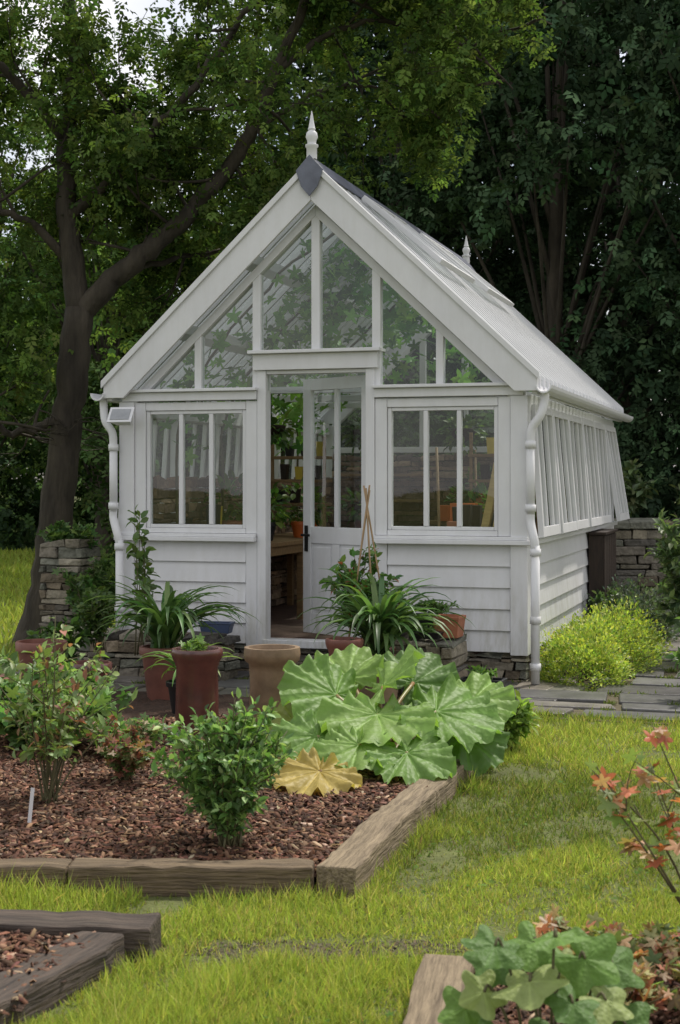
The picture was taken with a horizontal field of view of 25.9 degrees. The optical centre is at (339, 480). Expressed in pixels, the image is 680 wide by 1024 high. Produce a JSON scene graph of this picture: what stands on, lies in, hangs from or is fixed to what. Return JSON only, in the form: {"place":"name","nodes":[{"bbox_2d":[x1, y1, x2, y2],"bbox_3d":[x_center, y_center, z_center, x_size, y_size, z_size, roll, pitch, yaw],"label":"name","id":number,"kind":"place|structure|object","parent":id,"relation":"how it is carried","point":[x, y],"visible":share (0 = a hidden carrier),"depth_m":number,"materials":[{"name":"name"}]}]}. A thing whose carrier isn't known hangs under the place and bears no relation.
{"place":"outdoors","nodes":[
{"label":"outdoors","id":0,"kind":"place"},
{"bbox_2d":[166,679,175,713],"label":"terracotta pot","id":1,"kind":"object","parent":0,"point":[172,692],"visible":0.3,"depth_m":9.68,"materials":[{"name":"black plastic"}]},
{"bbox_2d":[134,642,238,685],"bbox_3d":[-0.996,1.208,9.734,0.732,0.264,0.652,0,0,0],"label":"agapanthus","id":2,"kind":"object","parent":1,"relation":"on","point":[170,659],"visible":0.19,"depth_m":9.72,"materials":[{"name":"green plant"}]},
{"bbox_2d":[0,0,677,479],"label":"sky","id":3,"kind":"structure","parent":0,"point":[137,6],"materials":[{"name":"white"}]},
{"bbox_2d":[0,495,679,1023],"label":"ground","id":4,"kind":"structure","parent":0,"point":[420,879],"depth_m":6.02,"materials":[{"name":"green plant"}]},
{"bbox_2d":[0,2,93,452],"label":"oak tree","id":5,"kind":"object","parent":4,"relation":"on","point":[15,141],"visible":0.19,"depth_m":30.72,"materials":[{"name":"green plant"}]},
{"bbox_2d":[0,546,114,662],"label":"lawn grass","id":6,"kind":"structure","parent":4,"relation":"on","point":[11,573],"depth_m":21.16,"materials":[{"name":"green plant"}]},
{"bbox_2d":[39,539,100,632],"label":"stone pier","id":7,"kind":"structure","parent":4,"relation":"on","point":[72,555],"depth_m":12.78,"materials":[{"name":"grey stone"}]},
{"bbox_2d":[37,520,98,548],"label":"ivy foliage","id":8,"kind":"object","parent":7,"relation":"on","point":[60,530],"visible":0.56,"depth_m":12.85,"materials":[{"name":"green plant"}]},
{"bbox_2d":[51,554,114,624],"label":"ivy foliage","id":9,"kind":"object","parent":7,"relation":"attached to","point":[86,582],"visible":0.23,"depth_m":12.62,"materials":[{"name":"green plant"}]},
{"bbox_2d":[0,909,160,1023],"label":"raised bed","id":10,"kind":"object","parent":4,"relation":"on","point":[48,959],"visible":0.98,"depth_m":4.76,"materials":[{"name":"brown wood"}]},
{"bbox_2d":[0,82,191,555],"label":"oak tree","id":11,"kind":"object","parent":4,"relation":"on","point":[47,286],"visible":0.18,"depth_m":29.41,"materials":[{"name":"green plant"}]},
{"bbox_2d":[0,399,199,550],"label":"hedge undergrowth","id":12,"kind":"object","parent":4,"relation":"on","point":[17,533],"visible":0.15,"depth_m":35.16,"materials":[{"name":"green plant"}]},
{"bbox_2d":[0,206,293,527],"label":"distant woodland","id":13,"kind":"object","parent":4,"relation":"on","point":[7,470],"visible":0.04,"depth_m":40.75,"materials":[{"name":"green plant"}]},
{"bbox_2d":[0,689,473,899],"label":"raised bed","id":14,"kind":"object","parent":4,"relation":"on","point":[93,821],"visible":0.39,"depth_m":6.41,"materials":[{"name":"brown wood"}]},
{"bbox_2d":[0,644,38,705],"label":"herb patch","id":15,"kind":"object","parent":14,"relation":"on","point":[6,666],"visible":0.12,"depth_m":9.04,"materials":[{"name":"green plant"}]},
{"bbox_2d":[27,788,34,822],"bbox_3d":[-1.350,1.440,6.450,0.036,0.201,0.004,0,0,0],"label":"plant label","id":16,"kind":"object","parent":14,"relation":"on","point":[31,805],"visible":0.64,"depth_m":6.45,"materials":[{"name":"white paint"}]},
{"bbox_2d":[0,661,134,748],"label":"strawberry plants","id":17,"kind":"object","parent":14,"relation":"on","point":[103,698],"visible":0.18,"depth_m":8.31,"materials":[{"name":"green plant"}]},
{"bbox_2d":[0,615,137,803],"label":"blueberry bush","id":18,"kind":"object","parent":14,"relation":"on","point":[50,727],"visible":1,"depth_m":6.92,"materials":[{"name":"green plant"}]},
{"bbox_2d":[72,660,111,684],"bbox_3d":[-1.620,1.350,9.600,0.281,0.340,0.281,0,0,0],"label":"terracotta pot","id":19,"kind":"object","parent":14,"relation":"on","point":[80,664],"visible":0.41,"depth_m":9.53,"materials":[{"name":"brown ceramic"}]},
{"bbox_2d":[77,712,167,753],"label":"strawberry plants","id":20,"kind":"object","parent":14,"relation":"on","point":[151,721],"visible":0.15,"depth_m":8.25,"materials":[{"name":"green plant"}]},
{"bbox_2d":[86,715,159,780],"bbox_3d":[-1.083,1.364,7.486,0.396,0.360,0.529,0,0,-26],"label":"red leaf shrub","id":21,"kind":"object","parent":14,"relation":"on","point":[127,757],"visible":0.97,"depth_m":7.41,"materials":[{"name":"plant"}]},
{"bbox_2d":[171,646,222,735],"bbox_3d":[-0.860,1.275,8.900,0.315,0.530,0.315,0,0,0],"label":"forcing pot","id":22,"kind":"object","parent":14,"relation":"on","point":[197,681],"visible":0.84,"depth_m":8.79,"materials":[{"name":"brown ceramic"}]},
{"bbox_2d":[178,632,210,650],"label":"geranium plant","id":23,"kind":"object","parent":22,"relation":"in","point":[197,644],"visible":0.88,"depth_m":8.88,"materials":[{"name":"green plant"}]},
{"bbox_2d":[146,687,298,850],"bbox_3d":[-0.499,1.210,6.240,0.649,0.668,0.759,0,0,0],"label":"euonymus shrub","id":24,"kind":"object","parent":14,"relation":"on","point":[230,768],"visible":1,"depth_m":6.14,"materials":[{"name":"green plant"}]},
{"bbox_2d":[244,644,300,721],"bbox_3d":[-0.420,1.285,9.150,0.352,0.510,0.352,0,0,0],"label":"forcing pot","id":25,"kind":"object","parent":14,"relation":"on","point":[267,662],"visible":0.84,"depth_m":9.02,"materials":[{"name":"ceramic"}]},
{"bbox_2d":[268,743,300,774],"bbox_3d":[-0.289,1.436,7.554,0.212,0.229,0.269,0,0,16],"label":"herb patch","id":26,"kind":"object","parent":14,"relation":"on","point":[289,757],"visible":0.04,"depth_m":7.55,"materials":[{"name":"green plant"}]},
{"bbox_2d":[325,637,363,697],"bbox_3d":[0.030,1.320,10.100,0.264,0.480,0.264,0,0,0],"label":"forcing pot","id":27,"kind":"object","parent":14,"relation":"on","point":[340,643],"visible":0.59,"depth_m":10.01,"materials":[{"name":"ceramic"}]},
{"bbox_2d":[257,643,517,801],"bbox_3d":[0.211,1.238,7.921,1.302,0.646,1.908,0,0,22],"label":"rhubarb plant","id":28,"kind":"object","parent":14,"relation":"on","point":[446,716],"visible":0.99,"depth_m":7.85,"materials":[{"name":"green plant"}]},
{"bbox_2d":[104,0,401,465],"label":"oak tree","id":29,"kind":"object","parent":4,"relation":"on","point":[281,86],"visible":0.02,"depth_m":26.61,"materials":[{"name":"green plant"}]},
{"bbox_2d":[42,345,493,582],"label":"hedge undergrowth","id":30,"kind":"object","parent":4,"relation":"on","point":[405,436],"visible":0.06,"depth_m":20.69,"materials":[{"name":"green plant"}]},
{"bbox_2d":[0,0,556,647],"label":"oak tree","id":31,"kind":"object","parent":4,"relation":"on","point":[140,146],"visible":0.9,"depth_m":14.09,"materials":[{"name":"green plant"}]},
{"bbox_2d":[160,939,467,967],"bbox_3d":[-0.099,1.599,4.996,1.471,0.019,0.314,0,0,0],"label":"bare earth patch","id":32,"kind":"object","parent":4,"relation":"on","point":[312,947],"visible":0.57,"depth_m":5.04,"materials":[{"name":"green soil"}]},
{"bbox_2d":[90,111,632,683],"bbox_3d":[0.625,-0.674,14.661,3.884,4.597,6.065,0,0,17],"label":"greenhouse","id":33,"kind":"object","parent":4,"relation":"on","point":[324,293],"visible":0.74,"depth_m":12.33,"materials":[{"name":"white paint"}]},
{"bbox_2d":[303,375,365,637],"bbox_3d":[-0.022,0.215,12.302,0.045,2.150,0.830,0,0,-42],"label":"door leaf","id":34,"kind":"structure","parent":33,"relation":"in","point":[326,545],"depth_m":12.39,"materials":[{"name":"white paint"}]},
{"bbox_2d":[132,627,678,723],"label":"patio bedding","id":35,"kind":"object","parent":4,"relation":"on","point":[617,706],"depth_m":10.82,"materials":[{"name":"soil"}]},
{"bbox_2d":[540,616,636,689],"bbox_3d":[1.934,1.345,11.748,0.934,0.554,0.991,0,0,-44],"label":"golden marjoram","id":36,"kind":"object","parent":35,"relation":"on","point":[590,649],"visible":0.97,"depth_m":11.55,"materials":[{"name":"green plant"}]},
{"bbox_2d":[594,573,679,641],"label":"lavender bush","id":37,"kind":"object","parent":35,"relation":"on","point":[644,604],"visible":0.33,"depth_m":14.74,"materials":[{"name":"green plant"}]},
{"bbox_2d":[173,724,677,1023],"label":"clover leaves","id":38,"kind":"object","parent":4,"relation":"on","point":[490,881],"visible":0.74,"depth_m":5.84,"materials":[{"name":"green plant"}]},
{"bbox_2d":[276,0,584,515],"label":"ash tree","id":39,"kind":"object","parent":4,"relation":"on","point":[395,179],"visible":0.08,"depth_m":26.11,"materials":[{"name":"green plant"}]},
{"bbox_2d":[192,0,679,517],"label":"distant woodland","id":40,"kind":"object","parent":4,"relation":"on","point":[334,156],"visible":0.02,"depth_m":35.57,"materials":[{"name":"green plant"}]},
{"bbox_2d":[504,689,541,750],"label":"lime shrub","id":41,"kind":"object","parent":4,"relation":"on","point":[521,720],"visible":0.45,"depth_m":8.68,"materials":[{"name":"green plant"}]},
{"bbox_2d":[376,0,679,447],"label":"ash tree","id":42,"kind":"object","parent":4,"relation":"on","point":[554,301],"visible":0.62,"depth_m":22.27,"materials":[{"name":"green plant"}]},
{"bbox_2d":[401,702,679,722],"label":"patio edge grass","id":43,"kind":"structure","parent":4,"relation":"on","point":[647,720],"depth_m":9.85,"materials":[{"name":"green plant"}]},
{"bbox_2d":[402,954,679,1023],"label":"raised bed","id":44,"kind":"object","parent":4,"relation":"on","point":[435,975],"visible":0.14,"depth_m":4.33,"materials":[{"name":"brown wood"}]},
{"bbox_2d":[437,920,650,1023],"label":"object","id":45,"kind":"object","parent":44,"relation":"on","point":[599,966],"visible":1,"depth_m":3.71,"materials":[{"name":"green plant"}]},
{"bbox_2d":[515,903,613,948],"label":"heuchera plant","id":46,"kind":"object","parent":44,"relation":"on","point":[552,922],"visible":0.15,"depth_m":4.70,"materials":[{"name":"orange plant"}]},
{"bbox_2d":[535,924,594,967],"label":"heuchera plant","id":47,"kind":"object","parent":44,"relation":"on","point":[543,929],"visible":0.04,"depth_m":4.58,"materials":[{"name":"orange plant"}]},
{"bbox_2d":[578,959,679,1012],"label":"heuchera plant","id":48,"kind":"object","parent":44,"relation":"on","point":[662,995],"visible":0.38,"depth_m":4.22,"materials":[{"name":"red plant"}]},
{"bbox_2d":[585,724,679,903],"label":"red leaf bush","id":49,"kind":"object","parent":44,"relation":"in","point":[612,804],"visible":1,"depth_m":4.73,"materials":[{"name":"plant"}]},
{"bbox_2d":[597,920,679,968],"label":"heuchera plant","id":50,"kind":"object","parent":44,"relation":"on","point":[660,937],"visible":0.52,"depth_m":4.63,"materials":[{"name":"red plant"}]},
{"bbox_2d":[605,928,672,983],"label":"heuchera plant","id":51,"kind":"object","parent":44,"relation":"on","point":[623,940],"visible":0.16,"depth_m":4.46,"materials":[{"name":"orange plant"}]},
{"bbox_2d":[642,948,679,1011],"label":"heuchera plant","id":52,"kind":"object","parent":44,"relation":"on","point":[671,966],"visible":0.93,"depth_m":4.42,"materials":[{"name":"orange plant"}]},
{"bbox_2d":[448,0,679,475],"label":"ash tree","id":53,"kind":"object","parent":4,"relation":"on","point":[613,300],"visible":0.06,"depth_m":26.56,"materials":[{"name":"green plant"}]},
{"bbox_2d":[492,376,679,545],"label":"hedge undergrowth","id":54,"kind":"object","parent":4,"relation":"on","point":[654,466],"visible":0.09,"depth_m":21.10,"materials":[{"name":"green plant"}]},
{"bbox_2d":[527,0,679,454],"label":"ash tree","id":55,"kind":"object","parent":4,"relation":"on","point":[669,62],"visible":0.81,"depth_m":21.20,"materials":[{"name":"green plant"}]},
{"bbox_2d":[614,518,679,603],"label":"stones","id":56,"kind":"object","parent":4,"relation":"on","point":[631,563],"visible":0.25,"depth_m":18.86,"materials":[{"name":"grey stone"}]},
{"bbox_2d":[614,458,658,517],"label":"shrub","id":57,"kind":"object","parent":56,"relation":"on","point":[634,497],"visible":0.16,"depth_m":19.41,"materials":[{"name":"green plant"}]},
{"bbox_2d":[670,483,679,505],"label":"shrub","id":58,"kind":"object","parent":56,"relation":"on","point":[678,499],"visible":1,"depth_m":19.29,"materials":[{"name":"green plant"}]},
{"bbox_2d":[643,507,679,629],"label":"buddleia shrub","id":59,"kind":"object","parent":4,"relation":"on","point":[670,569],"visible":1,"depth_m":12.87,"materials":[{"name":"green plant"}]},
{"bbox_2d":[15,607,679,721],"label":"stone patio","id":60,"kind":"structure","parent":0,"point":[567,699],"depth_m":10.99,"materials":[{"name":"grey stone"}]},
{"bbox_2d":[15,638,67,692],"bbox_3d":[-2.120,1.350,10.500,0.367,0.420,0.367,0,0,0],"label":"terracotta pot","id":61,"kind":"object","parent":60,"relation":"on","point":[30,645],"visible":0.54,"depth_m":10.38,"materials":[{"name":"brown ceramic"}]},
{"bbox_2d":[26,616,102,662],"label":"fern foliage","id":62,"kind":"object","parent":60,"relation":"on","point":[85,635],"visible":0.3,"depth_m":11.18,"materials":[{"name":"green plant"}]},
{"bbox_2d":[71,585,116,649],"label":"fuchsia bush","id":63,"kind":"object","parent":60,"relation":"on","point":[93,608],"visible":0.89,"depth_m":11.28,"materials":[{"name":"green plant"}]},
{"bbox_2d":[56,627,240,680],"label":"stones","id":64,"kind":"object","parent":60,"relation":"on","point":[123,659],"visible":0.45,"depth_m":11.87,"materials":[{"name":"grey stone"}]},
{"bbox_2d":[198,621,234,633],"bbox_3d":[-1.002,1.195,12.025,0.273,0.090,0.147,0,0,11],"label":"blue tray","id":65,"kind":"object","parent":64,"relation":"on","point":[223,627],"visible":0.69,"depth_m":11.96,"materials":[{"name":"blue plastic"}]},
{"bbox_2d":[139,643,180,700],"bbox_3d":[-1.250,1.370,10.550,0.367,0.380,0.367,0,0,0],"label":"terracotta pot","id":66,"kind":"object","parent":60,"relation":"on","point":[156,688],"visible":0.45,"depth_m":10.42,"materials":[{"name":"brown ceramic"}]},
{"bbox_2d":[124,505,163,655],"bbox_3d":[-1.428,0.735,10.940,0.313,1.130,0.491,0,0,-19],"label":"tall lily","id":67,"kind":"object","parent":66,"relation":"in","point":[144,581],"visible":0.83,"depth_m":10.98,"materials":[{"name":"green plant"}]},
{"bbox_2d":[79,575,260,647],"bbox_3d":[-1.235,0.939,10.553,1.156,0.522,1.236,0,0,37],"label":"agapanthus","id":68,"kind":"object","parent":66,"relation":"in","point":[168,623],"visible":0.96,"depth_m":10.46,"materials":[{"name":"green plant"}]},
{"bbox_2d":[361,650,398,701],"bbox_3d":[0.280,1.390,10.500,0.367,0.340,0.367,0,0,0],"label":"terracotta pot","id":69,"kind":"object","parent":60,"relation":"on","point":[388,692],"visible":0.05,"depth_m":10.39,"materials":[{"name":"ceramic"}]},
{"bbox_2d":[296,569,477,654],"bbox_3d":[0.285,0.937,10.464,1.208,0.606,1.339,0,0,24],"label":"agapanthus","id":70,"kind":"object","parent":69,"relation":"on","point":[382,623],"visible":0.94,"depth_m":10.35,"materials":[{"name":"green plant"}]},
{"bbox_2d":[131,603,679,717],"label":"joint moss","id":71,"kind":"object","parent":60,"relation":"on","point":[642,693],"visible":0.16,"depth_m":11.12,"materials":[{"name":"green plant"}]},
{"bbox_2d":[394,638,462,695],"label":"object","id":72,"kind":"object","parent":60,"relation":"on","point":[399,693],"visible":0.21,"depth_m":10.93,"materials":[{"name":"stone"}]},
{"bbox_2d":[390,632,468,692],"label":"stones","id":73,"kind":"object","parent":60,"relation":"on","point":[457,649],"visible":0.29,"depth_m":10.92,"materials":[{"name":"grey stone"}]},
{"bbox_2d":[412,613,435,628],"bbox_3d":[0.621,1.090,11.180,0.178,0.160,0.178,0,0,17],"label":"black pot","id":74,"kind":"object","parent":73,"relation":"on","point":[426,621],"visible":0.12,"depth_m":11.09,"materials":[{"name":"plastic"}]},
{"bbox_2d":[411,631,443,639],"bbox_3d":[0.636,1.145,10.956,0.252,0.050,0.126,0,0,22],"label":"seed tray","id":75,"kind":"object","parent":73,"relation":"on","point":[435,636],"visible":0.55,"depth_m":10.90,"materials":[{"name":"black plastic"}]},
{"bbox_2d":[417,625,438,632],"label":"potted herb","id":76,"kind":"object","parent":75,"relation":"on","point":[428,631],"visible":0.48,"depth_m":10.94,"materials":[{"name":"green plant"}]},
{"bbox_2d":[433,614,465,637],"bbox_3d":[0.817,1.090,11.068,0.210,0.160,0.210,0,0,20],"label":"terracotta planter","id":77,"kind":"object","parent":73,"relation":"on","point":[455,629],"visible":0.65,"depth_m":10.98,"materials":[{"name":"orange ceramic"}]},
{"bbox_2d":[460,676,506,686],"bbox_3d":[1.049,1.510,10.871,0.336,0.110,0.168,0,0,18],"label":"black trough","id":78,"kind":"object","parent":60,"relation":"on","point":[493,680],"visible":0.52,"depth_m":10.87,"materials":[{"name":"plastic"}]},
{"bbox_2d":[465,665,496,678],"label":"potted herb","id":79,"kind":"object","parent":78,"relation":"in","point":[481,670],"visible":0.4,"depth_m":10.83,"materials":[{"name":"green plant"}]},
{"bbox_2d":[585,588,625,619],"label":"grey leaf shrub","id":80,"kind":"object","parent":60,"relation":"on","point":[598,598],"visible":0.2,"depth_m":14.37,"materials":[{"name":"plant"}]},
{"bbox_2d":[550,603,666,676],"bbox_3d":[2.252,1.316,12.438,1.006,0.595,1.114,0,0,-45],"label":"golden marjoram","id":81,"kind":"object","parent":60,"relation":"on","point":[626,643],"visible":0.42,"depth_m":12.28,"materials":[{"name":"green plant"}]},
{"bbox_2d":[569,596,676,661],"bbox_3d":[2.534,1.325,13.350,0.994,0.591,1.100,0,0,-40],"label":"golden marjoram","id":82,"kind":"object","parent":60,"relation":"on","point":[659,639],"visible":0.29,"depth_m":13.22,"materials":[{"name":"green plant"}]},
{"bbox_2d":[664,617,679,678],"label":"buddleia shrub","id":83,"kind":"object","parent":60,"relation":"on","point":[675,656],"visible":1,"depth_m":10.69,"materials":[{"name":"green plant"}]},
{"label":"terracotta pot","id":84,"kind":"object","parent":60,"relation":"on","visible":0},
{"bbox_2d":[319,542,402,646],"bbox_3d":[0.165,0.849,10.938,0.666,0.807,0.520,0,0,28],"label":"climbing plant","id":85,"kind":"object","parent":84,"relation":"on","point":[365,586],"visible":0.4,"depth_m":10.92,"materials":[{"name":"green plant"}]},
{"bbox_2d":[348,485,379,636],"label":"bean canes","id":86,"kind":"object","parent":84,"relation":"in","point":[367,515],"visible":0.58,"depth_m":10.93,"materials":[{"name":"brown wood"}]},
{"bbox_2d":[417,598,458,613],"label":"potted herb","id":87,"kind":"object","parent":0,"point":[441,606],"visible":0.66,"depth_m":11.34,"materials":[{"name":"green plant"}]}
]}

